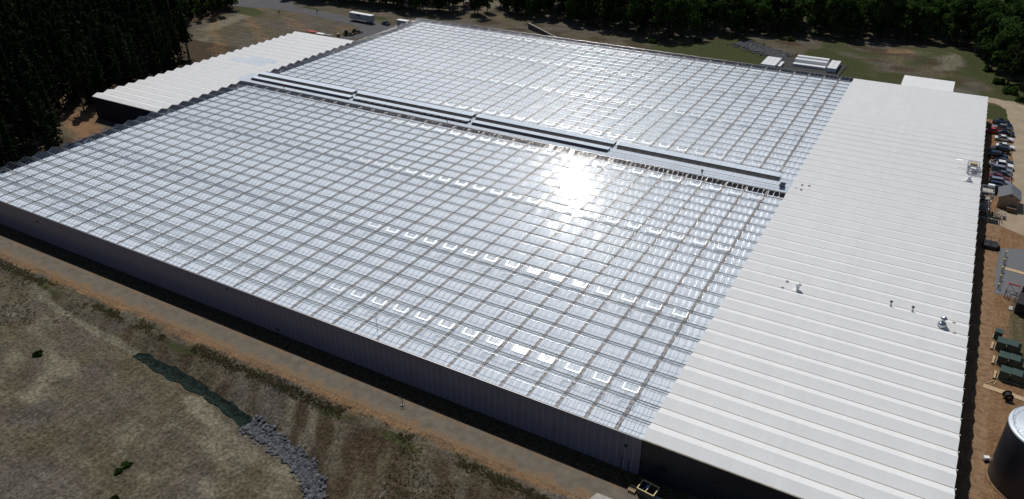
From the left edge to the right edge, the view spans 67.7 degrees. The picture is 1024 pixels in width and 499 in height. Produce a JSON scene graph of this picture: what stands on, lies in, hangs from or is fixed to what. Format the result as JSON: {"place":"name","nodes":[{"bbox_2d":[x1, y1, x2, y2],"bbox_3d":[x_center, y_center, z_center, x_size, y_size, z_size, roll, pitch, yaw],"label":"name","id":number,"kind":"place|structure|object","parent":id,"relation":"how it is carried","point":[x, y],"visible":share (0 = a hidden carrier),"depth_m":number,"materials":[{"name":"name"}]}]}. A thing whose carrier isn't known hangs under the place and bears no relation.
{"place":"outdoors","nodes":[
{"label":"outdoors","id":0,"kind":"place"},
{"bbox_2d":[229,0,398,38],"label":"asphalt road","id":1,"kind":"structure","parent":0,"point":[370,29],"depth_m":382.31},
{"bbox_2d":[349,11,374,23],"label":"trailer","id":2,"kind":"object","parent":1,"relation":"on","point":[369,18],"visible":1,"depth_m":365.85,"materials":[{"name":"white paint"}]},
{"bbox_2d":[0,235,641,498],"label":"path","id":3,"kind":"structure","parent":0,"point":[565,477],"depth_m":135.26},
{"bbox_2d":[0,0,1023,498],"bbox_3d":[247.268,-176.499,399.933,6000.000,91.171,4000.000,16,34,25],"label":"ground","id":4,"kind":"structure","parent":0,"point":[88,402],"depth_m":137.80,"materials":[{"name":"soil"}]},
{"bbox_2d":[0,148,9,166],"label":"pine tree","id":5,"kind":"object","parent":4,"relation":"on","point":[1,159],"visible":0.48,"depth_m":206.88,"materials":[{"name":"green plant"}]},
{"bbox_2d":[0,113,21,164],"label":"pine tree","id":6,"kind":"object","parent":4,"relation":"on","point":[7,141],"visible":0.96,"depth_m":210.82,"materials":[{"name":"green plant"}]},
{"bbox_2d":[28,80,59,145],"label":"pine tree","id":7,"kind":"object","parent":4,"relation":"on","point":[32,85],"visible":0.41,"depth_m":227.59,"materials":[{"name":"green plant"}]},
{"bbox_2d":[29,91,59,150],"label":"pine tree","id":8,"kind":"object","parent":4,"relation":"on","point":[41,121],"visible":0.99,"depth_m":222.43,"materials":[{"name":"green plant"}]},
{"bbox_2d":[36,82,62,139],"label":"pine tree","id":9,"kind":"object","parent":4,"relation":"on","point":[43,94],"visible":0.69,"depth_m":231.89,"materials":[{"name":"green plant"}]},
{"bbox_2d":[0,0,118,74],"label":"pine forest","id":10,"kind":"object","parent":4,"relation":"on","point":[47,19],"visible":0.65,"depth_m":299.35,"materials":[{"name":"plant"}]},
{"bbox_2d":[63,52,88,111],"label":"pine tree","id":11,"kind":"object","parent":4,"relation":"on","point":[75,79],"visible":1,"depth_m":252.71,"materials":[{"name":"green plant"}]},
{"bbox_2d":[75,63,88,106],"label":"pine tree","id":12,"kind":"object","parent":4,"relation":"on","point":[78,69],"visible":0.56,"depth_m":257.40,"materials":[{"name":"green plant"}]},
{"bbox_2d":[73,41,105,105],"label":"pine tree","id":13,"kind":"object","parent":4,"relation":"on","point":[82,59],"visible":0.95,"depth_m":257.40,"materials":[{"name":"green plant"}]},
{"bbox_2d":[108,29,134,86],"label":"pine tree","id":14,"kind":"object","parent":4,"relation":"on","point":[114,44],"visible":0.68,"depth_m":267.19,"materials":[{"name":"green plant"}]},
{"bbox_2d":[111,26,137,82],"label":"pine tree","id":15,"kind":"object","parent":4,"relation":"on","point":[118,36],"visible":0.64,"depth_m":270.94,"materials":[{"name":"green plant"}]},
{"bbox_2d":[169,26,185,67],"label":"pine tree","id":16,"kind":"object","parent":4,"relation":"on","point":[176,46],"visible":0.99,"depth_m":293.65,"materials":[{"name":"green plant"}]},
{"bbox_2d":[174,6,194,57],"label":"pine tree","id":17,"kind":"object","parent":4,"relation":"on","point":[177,8],"visible":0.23,"depth_m":309.43,"materials":[{"name":"green plant"}]},
{"bbox_2d":[177,10,192,59],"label":"pine tree","id":18,"kind":"object","parent":4,"relation":"on","point":[183,31],"visible":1,"depth_m":306.00,"materials":[{"name":"green plant"}]},
{"bbox_2d":[133,353,252,426],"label":"erosion net","id":19,"kind":"object","parent":4,"relation":"on","point":[231,409],"visible":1,"depth_m":139.63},
{"bbox_2d":[191,0,200,20],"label":"broadleaf tree","id":20,"kind":"object","parent":4,"relation":"on","point":[196,9],"visible":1,"depth_m":367.29,"materials":[{"name":"green plant"}]},
{"bbox_2d":[203,0,215,17],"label":"broadleaf tree","id":21,"kind":"object","parent":4,"relation":"on","point":[208,6],"visible":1,"depth_m":372.74,"materials":[{"name":"green plant"}]},
{"bbox_2d":[92,31,356,123],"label":"side hall","id":22,"kind":"structure","parent":4,"relation":"on","point":[137,99],"depth_m":268.11,"materials":[{"name":"white paint"}]},
{"bbox_2d":[0,259,550,498],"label":"crest weeds","id":23,"kind":"object","parent":4,"relation":"on","point":[263,377],"visible":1,"depth_m":136.30,"materials":[{"name":"green plant"}]},
{"bbox_2d":[238,414,328,498],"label":"riprap stones","id":24,"kind":"object","parent":4,"relation":"on","point":[302,467],"visible":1,"depth_m":125.68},
{"bbox_2d":[396,19,409,25],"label":"shipping container","id":25,"kind":"object","parent":4,"relation":"on","point":[400,22],"visible":0.62,"depth_m":359.41,"materials":[{"name":"metal"}]},
{"bbox_2d":[0,18,853,474],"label":"greenhouse","id":26,"kind":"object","parent":4,"relation":"on","point":[556,240],"visible":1,"depth_m":182.21,"materials":[{"name":"clear glass"}]},
{"bbox_2d":[621,457,628,470],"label":"door","id":27,"kind":"structure","parent":26,"relation":"in","point":[625,465],"depth_m":116.93,"materials":[{"name":"grey metal"}]},
{"bbox_2d":[435,0,451,12],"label":"broadleaf tree","id":28,"kind":"object","parent":4,"relation":"on","point":[444,2],"visible":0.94,"depth_m":380.58,"materials":[{"name":"green plant"}]},
{"bbox_2d":[468,0,485,14],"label":"broadleaf tree","id":29,"kind":"object","parent":4,"relation":"on","point":[479,3],"visible":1,"depth_m":375.27,"materials":[{"name":"green plant"}]},
{"bbox_2d":[510,0,520,15],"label":"pine tree","id":30,"kind":"object","parent":4,"relation":"on","point":[514,4],"visible":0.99,"depth_m":376.26,"materials":[{"name":"green plant"}]},
{"bbox_2d":[524,0,538,17],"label":"broadleaf tree","id":31,"kind":"object","parent":4,"relation":"on","point":[533,8],"visible":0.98,"depth_m":370.98,"materials":[{"name":"green plant"}]},
{"bbox_2d":[536,0,552,16],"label":"broadleaf tree","id":32,"kind":"object","parent":4,"relation":"on","point":[546,4],"visible":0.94,"depth_m":371.33,"materials":[{"name":"green plant"}]},
{"bbox_2d":[556,0,567,19],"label":"pine tree","id":33,"kind":"object","parent":4,"relation":"on","point":[563,7],"visible":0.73,"depth_m":367.19,"materials":[{"name":"green plant"}]},
{"bbox_2d":[564,0,580,23],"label":"broadleaf tree","id":34,"kind":"object","parent":4,"relation":"on","point":[572,9],"visible":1,"depth_m":359.12,"materials":[{"name":"green plant"}]},
{"bbox_2d":[590,493,610,498],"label":"concrete pad","id":35,"kind":"object","parent":4,"relation":"on","point":[598,496],"visible":1,"depth_m":112.76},
{"bbox_2d":[593,0,612,27],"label":"broadleaf tree","id":36,"kind":"object","parent":4,"relation":"on","point":[603,8],"visible":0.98,"depth_m":350.90,"materials":[{"name":"green plant"}]},
{"bbox_2d":[622,0,635,30],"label":"broadleaf tree","id":37,"kind":"object","parent":4,"relation":"on","point":[625,19],"visible":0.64,"depth_m":347.70,"materials":[{"name":"green plant"}]},
{"bbox_2d":[626,0,649,34],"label":"broadleaf tree","id":38,"kind":"object","parent":4,"relation":"on","point":[636,11],"visible":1,"depth_m":337.94,"materials":[{"name":"green plant"}]},
{"bbox_2d":[636,479,659,498],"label":"open skip","id":39,"kind":"object","parent":4,"relation":"on","point":[651,491],"visible":1,"depth_m":112.89,"materials":[{"name":"yellow paint"}]},
{"bbox_2d":[644,0,656,32],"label":"pine tree","id":40,"kind":"object","parent":4,"relation":"on","point":[647,10],"visible":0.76,"depth_m":342.35,"materials":[{"name":"green plant"}]},
{"bbox_2d":[647,0,665,34],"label":"broadleaf tree","id":41,"kind":"object","parent":4,"relation":"on","point":[655,27],"visible":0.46,"depth_m":341.11,"materials":[{"name":"green plant"}]},
{"bbox_2d":[649,0,673,37],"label":"broadleaf tree","id":42,"kind":"object","parent":4,"relation":"on","point":[663,16],"visible":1,"depth_m":333.62,"materials":[{"name":"green plant"}]},
{"bbox_2d":[672,0,693,37],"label":"broadleaf tree","id":43,"kind":"object","parent":4,"relation":"on","point":[686,3],"visible":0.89,"depth_m":335.18,"materials":[{"name":"green plant"}]},
{"bbox_2d":[681,0,706,36],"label":"broadleaf tree","id":44,"kind":"object","parent":4,"relation":"on","point":[695,22],"visible":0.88,"depth_m":337.53,"materials":[{"name":"green plant"}]},
{"bbox_2d":[693,2,706,32],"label":"broadleaf tree","id":45,"kind":"object","parent":4,"relation":"on","point":[702,18],"visible":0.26,"depth_m":342.36,"materials":[{"name":"green plant"}]},
{"bbox_2d":[711,0,729,32],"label":"broadleaf tree","id":46,"kind":"object","parent":4,"relation":"on","point":[721,9],"visible":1,"depth_m":341.06,"materials":[{"name":"green plant"}]},
{"bbox_2d":[723,0,747,34],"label":"broadleaf tree","id":47,"kind":"object","parent":4,"relation":"on","point":[735,20],"visible":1,"depth_m":339.47,"materials":[{"name":"green plant"}]},
{"bbox_2d":[743,1,759,32],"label":"broadleaf tree","id":48,"kind":"object","parent":4,"relation":"on","point":[751,19],"visible":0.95,"depth_m":343.95,"materials":[{"name":"green plant"}]},
{"bbox_2d":[752,0,768,33],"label":"broadleaf tree","id":49,"kind":"object","parent":4,"relation":"on","point":[759,7],"visible":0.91,"depth_m":340.00,"materials":[{"name":"green plant"}]},
{"bbox_2d":[726,40,797,57],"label":"drain stones","id":50,"kind":"object","parent":4,"relation":"on","point":[755,47],"visible":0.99,"depth_m":322.42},
{"bbox_2d":[758,0,779,32],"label":"broadleaf tree","id":51,"kind":"object","parent":4,"relation":"on","point":[770,18],"visible":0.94,"depth_m":340.83,"materials":[{"name":"green plant"}]},
{"bbox_2d":[789,0,805,34],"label":"broadleaf tree","id":52,"kind":"object","parent":4,"relation":"on","point":[795,21],"visible":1,"depth_m":338.50,"materials":[{"name":"green plant"}]},
{"bbox_2d":[770,55,847,75],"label":"dark pad","id":53,"kind":"object","parent":4,"relation":"on","point":[788,62],"visible":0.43,"depth_m":298.17,"materials":[{"name":"concrete"}]},
{"bbox_2d":[802,0,824,33],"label":"broadleaf tree","id":54,"kind":"object","parent":4,"relation":"on","point":[812,16],"visible":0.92,"depth_m":339.36,"materials":[{"name":"green plant"}]},
{"bbox_2d":[639,78,988,498],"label":"packing hall","id":55,"kind":"structure","parent":4,"relation":"on","point":[827,359],"depth_m":135.42,"materials":[{"name":"white paint"}]},
{"bbox_2d":[956,159,979,174],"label":"rooftop unit","id":56,"kind":"object","parent":55,"relation":"on","point":[973,165],"visible":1,"depth_m":195.55,"materials":[{"name":"metal"}]},
{"bbox_2d":[811,0,831,33],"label":"broadleaf tree","id":57,"kind":"object","parent":4,"relation":"on","point":[821,5],"visible":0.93,"depth_m":337.57,"materials":[{"name":"green plant"}]},
{"bbox_2d":[818,0,834,34],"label":"broadleaf tree","id":58,"kind":"object","parent":4,"relation":"on","point":[825,24],"visible":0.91,"depth_m":340.44,"materials":[{"name":"green plant"}]},
{"bbox_2d":[856,0,877,37],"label":"broadleaf tree","id":59,"kind":"object","parent":4,"relation":"on","point":[864,15],"visible":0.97,"depth_m":331.94,"materials":[{"name":"green plant"}]},
{"bbox_2d":[894,0,914,38],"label":"broadleaf tree","id":60,"kind":"object","parent":4,"relation":"on","point":[902,13],"visible":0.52,"depth_m":331.77,"materials":[{"name":"green plant"}]},
{"bbox_2d":[897,1,922,41],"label":"broadleaf tree","id":61,"kind":"object","parent":4,"relation":"on","point":[915,7],"visible":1,"depth_m":327.38,"materials":[{"name":"green plant"}]},
{"bbox_2d":[911,0,929,37],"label":"broadleaf tree","id":62,"kind":"object","parent":4,"relation":"on","point":[922,3],"visible":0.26,"depth_m":331.41,"materials":[{"name":"green plant"}]},
{"bbox_2d":[912,6,931,40],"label":"broadleaf tree","id":63,"kind":"object","parent":4,"relation":"on","point":[921,14],"visible":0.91,"depth_m":329.76,"materials":[{"name":"green plant"}]},
{"bbox_2d":[901,75,954,91],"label":"annex","id":64,"kind":"object","parent":4,"relation":"on","point":[930,83],"visible":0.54,"depth_m":259.36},
{"bbox_2d":[918,6,940,42],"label":"broadleaf tree","id":65,"kind":"object","parent":4,"relation":"on","point":[928,28],"visible":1,"depth_m":327.41,"materials":[{"name":"green plant"}]},
{"bbox_2d":[925,0,943,39],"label":"broadleaf tree","id":66,"kind":"object","parent":4,"relation":"on","point":[938,4],"visible":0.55,"depth_m":326.90,"materials":[{"name":"green plant"}]},
{"bbox_2d":[933,3,949,37],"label":"broadleaf tree","id":67,"kind":"object","parent":4,"relation":"on","point":[945,9],"visible":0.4,"depth_m":335.68,"materials":[{"name":"green plant"}]},
{"bbox_2d":[937,0,964,43],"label":"broadleaf tree","id":68,"kind":"object","parent":4,"relation":"on","point":[957,7],"visible":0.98,"depth_m":326.24,"materials":[{"name":"green plant"}]},
{"bbox_2d":[971,0,991,50],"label":"broadleaf tree","id":69,"kind":"object","parent":4,"relation":"on","point":[978,7],"visible":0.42,"depth_m":310.65,"materials":[{"name":"green plant"}]},
{"bbox_2d":[971,0,998,53],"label":"broadleaf tree","id":70,"kind":"object","parent":4,"relation":"on","point":[975,26],"visible":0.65,"depth_m":306.37,"materials":[{"name":"green plant"}]},
{"bbox_2d":[976,15,996,57],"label":"broadleaf tree","id":71,"kind":"object","parent":4,"relation":"on","point":[990,26],"visible":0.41,"depth_m":303.11,"materials":[{"name":"green plant"}]},
{"bbox_2d":[972,6,1001,54],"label":"broadleaf tree","id":72,"kind":"object","parent":4,"relation":"on","point":[978,37],"visible":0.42,"depth_m":308.01,"materials":[{"name":"green plant"}]},
{"bbox_2d":[979,12,1005,59],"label":"broadleaf tree","id":73,"kind":"object","parent":4,"relation":"on","point":[988,32],"visible":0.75,"depth_m":301.36,"materials":[{"name":"green plant"}]},
{"bbox_2d":[988,149,1008,158],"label":"parked car","id":74,"kind":"object","parent":4,"relation":"on","point":[994,153],"visible":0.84,"depth_m":221.00,"materials":[{"name":"blue paint"}]},
{"bbox_2d":[982,20,1015,67],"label":"broadleaf tree","id":75,"kind":"object","parent":4,"relation":"on","point":[995,44],"visible":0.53,"depth_m":291.36,"materials":[{"name":"green plant"}]},
{"bbox_2d":[992,77,1005,84],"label":"bush","id":76,"kind":"object","parent":4,"relation":"on","point":[997,80],"visible":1,"depth_m":280.07,"materials":[{"name":"green plant"}]},
{"bbox_2d":[988,176,1010,184],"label":"parked car","id":77,"kind":"object","parent":4,"relation":"on","point":[1003,180],"visible":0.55,"depth_m":205.09,"materials":[{"name":"silver metal"}]},
{"bbox_2d":[990,145,1009,153],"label":"parked car","id":78,"kind":"object","parent":4,"relation":"on","point":[1004,149],"visible":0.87,"depth_m":224.24,"materials":[{"name":"black paint"}]},
{"bbox_2d":[989,172,1010,180],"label":"parked car","id":79,"kind":"object","parent":4,"relation":"on","point":[1001,175],"visible":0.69,"depth_m":207.93,"materials":[{"name":"red paint"}]},
{"bbox_2d":[990,170,1011,177],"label":"parked car","id":80,"kind":"object","parent":4,"relation":"on","point":[1005,173],"visible":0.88,"depth_m":209.66,"materials":[{"name":"grey paint"}]},
{"bbox_2d":[989,159,1013,168],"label":"parked car","id":81,"kind":"object","parent":4,"relation":"on","point":[1005,163],"visible":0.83,"depth_m":214.56,"materials":[{"name":"white paint"}]},
{"bbox_2d":[991,163,1012,173],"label":"parked car","id":82,"kind":"object","parent":4,"relation":"on","point":[994,167],"visible":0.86,"depth_m":212.14,"materials":[{"name":"silver metal"}]},
{"bbox_2d":[991,123,1013,131],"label":"parked car","id":83,"kind":"object","parent":4,"relation":"on","point":[1000,126],"visible":0.7,"depth_m":239.44,"materials":[{"name":"silver metal"}]},
{"bbox_2d":[983,384,1023,400],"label":"plank walk","id":84,"kind":"structure","parent":4,"relation":"on","point":[998,390],"depth_m":132.99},
{"bbox_2d":[1002,390,1013,400],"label":"cable reel","id":85,"kind":"object","parent":84,"relation":"on","point":[1007,395],"visible":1,"depth_m":130.55,"materials":[{"name":"black plastic"}]},
{"bbox_2d":[994,134,1013,141],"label":"parked car","id":86,"kind":"object","parent":4,"relation":"on","point":[1003,137],"visible":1,"depth_m":232.60,"materials":[{"name":"white paint"}]},
{"bbox_2d":[985,404,1023,498],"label":"water tank","id":87,"kind":"object","parent":4,"relation":"on","point":[1004,470],"visible":1,"depth_m":111.35,"materials":[{"name":"metal"}]},
{"bbox_2d":[996,129,1014,136],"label":"parked car","id":88,"kind":"object","parent":4,"relation":"on","point":[1006,132],"visible":0.91,"depth_m":236.28,"materials":[{"name":"blue paint"}]},
{"bbox_2d":[991,22,1021,73],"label":"broadleaf tree","id":89,"kind":"object","parent":4,"relation":"on","point":[1006,34],"visible":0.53,"depth_m":285.16,"materials":[{"name":"green plant"}]},
{"bbox_2d":[997,15,1020,43],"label":"broadleaf tree","id":90,"kind":"object","parent":4,"relation":"on","point":[1015,18],"visible":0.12,"depth_m":293.75,"materials":[{"name":"green plant"}]},
{"bbox_2d":[994,248,1023,298],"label":"gravel pad","id":91,"kind":"object","parent":4,"relation":"on","point":[1014,258],"visible":0.91,"depth_m":166.99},
{"bbox_2d":[996,29,1023,82],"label":"broadleaf tree","id":92,"kind":"object","parent":4,"relation":"on","point":[1012,69],"visible":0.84,"depth_m":277.98,"materials":[{"name":"green plant"}]},
{"bbox_2d":[1001,85,1018,95],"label":"bush","id":93,"kind":"object","parent":4,"relation":"on","point":[1013,91],"visible":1,"depth_m":270.75,"materials":[{"name":"green plant"}]},
{"bbox_2d":[1006,0,1023,21],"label":"broadleaf tree","id":94,"kind":"object","parent":4,"relation":"on","point":[1018,10],"visible":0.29,"depth_m":298.34,"materials":[{"name":"green plant"}]},
{"bbox_2d":[1008,292,1023,315],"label":"cabin","id":95,"kind":"object","parent":4,"relation":"on","point":[1019,308],"visible":1,"depth_m":152.75,"materials":[{"name":"metal"}]},
{"bbox_2d":[1016,38,1023,88],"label":"broadleaf tree","id":96,"kind":"object","parent":4,"relation":"on","point":[1020,64],"visible":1,"depth_m":272.84,"materials":[{"name":"green plant"}]},
{"bbox_2d":[528,23,555,36],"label":"retaining wall","id":97,"kind":"structure","parent":0,"point":[532,27],"depth_m":348.63,"materials":[{"name":"concrete"}]},
{"bbox_2d":[964,221,1000,498],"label":"dirt track","id":98,"kind":"structure","parent":0,"point":[974,486],"depth_m":136.46,"materials":[{"name":"soil"}]},
{"bbox_2d":[982,236,1000,250],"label":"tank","id":99,"kind":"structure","parent":98,"relation":"on","point":[990,244],"depth_m":175.94,"materials":[{"name":"black metal"}]},
{"bbox_2d":[992,328,1003,339],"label":"transformer","id":100,"kind":"object","parent":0,"point":[998,332],"visible":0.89,"depth_m":145.65,"materials":[{"name":"metal"}]},
{"bbox_2d":[994,336,1008,350],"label":"transformer","id":101,"kind":"object","parent":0,"point":[1001,343],"visible":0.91,"depth_m":142.53,"materials":[{"name":"metal"}]},
{"bbox_2d":[981,98,1023,235],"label":"dirt road","id":102,"kind":"structure","parent":0,"point":[1013,222],"depth_m":217.66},
{"bbox_2d":[978,183,994,217],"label":"access tower","id":103,"kind":"structure","parent":102,"relation":"on","point":[985,197],"depth_m":189.17,"materials":[{"name":"metal"}]},
{"bbox_2d":[996,184,1021,210],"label":"shed","id":104,"kind":"structure","parent":102,"relation":"on","point":[1009,194],"depth_m":193.27,"materials":[{"name":"beige"}]},
{"bbox_2d":[995,350,1010,365],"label":"transformer","id":105,"kind":"object","parent":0,"point":[1003,357],"visible":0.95,"depth_m":138.75,"materials":[{"name":"metal"}]},
{"bbox_2d":[997,365,1012,382],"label":"transformer","id":106,"kind":"object","parent":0,"point":[1004,372],"visible":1,"depth_m":135.14,"materials":[{"name":"metal"}]},
{"bbox_2d":[1005,339,1021,353],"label":"transformer","id":107,"kind":"object","parent":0,"point":[1013,346],"visible":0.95,"depth_m":141.62,"materials":[{"name":"metal"}]},
{"bbox_2d":[1007,353,1023,368],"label":"transformer","id":108,"kind":"object","parent":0,"point":[1015,361],"visible":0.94,"depth_m":137.93,"materials":[{"name":"metal"}]},
{"bbox_2d":[1008,368,1023,385],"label":"transformer","id":109,"kind":"object","parent":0,"point":[1016,377],"visible":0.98,"depth_m":134.27,"materials":[{"name":"metal"}]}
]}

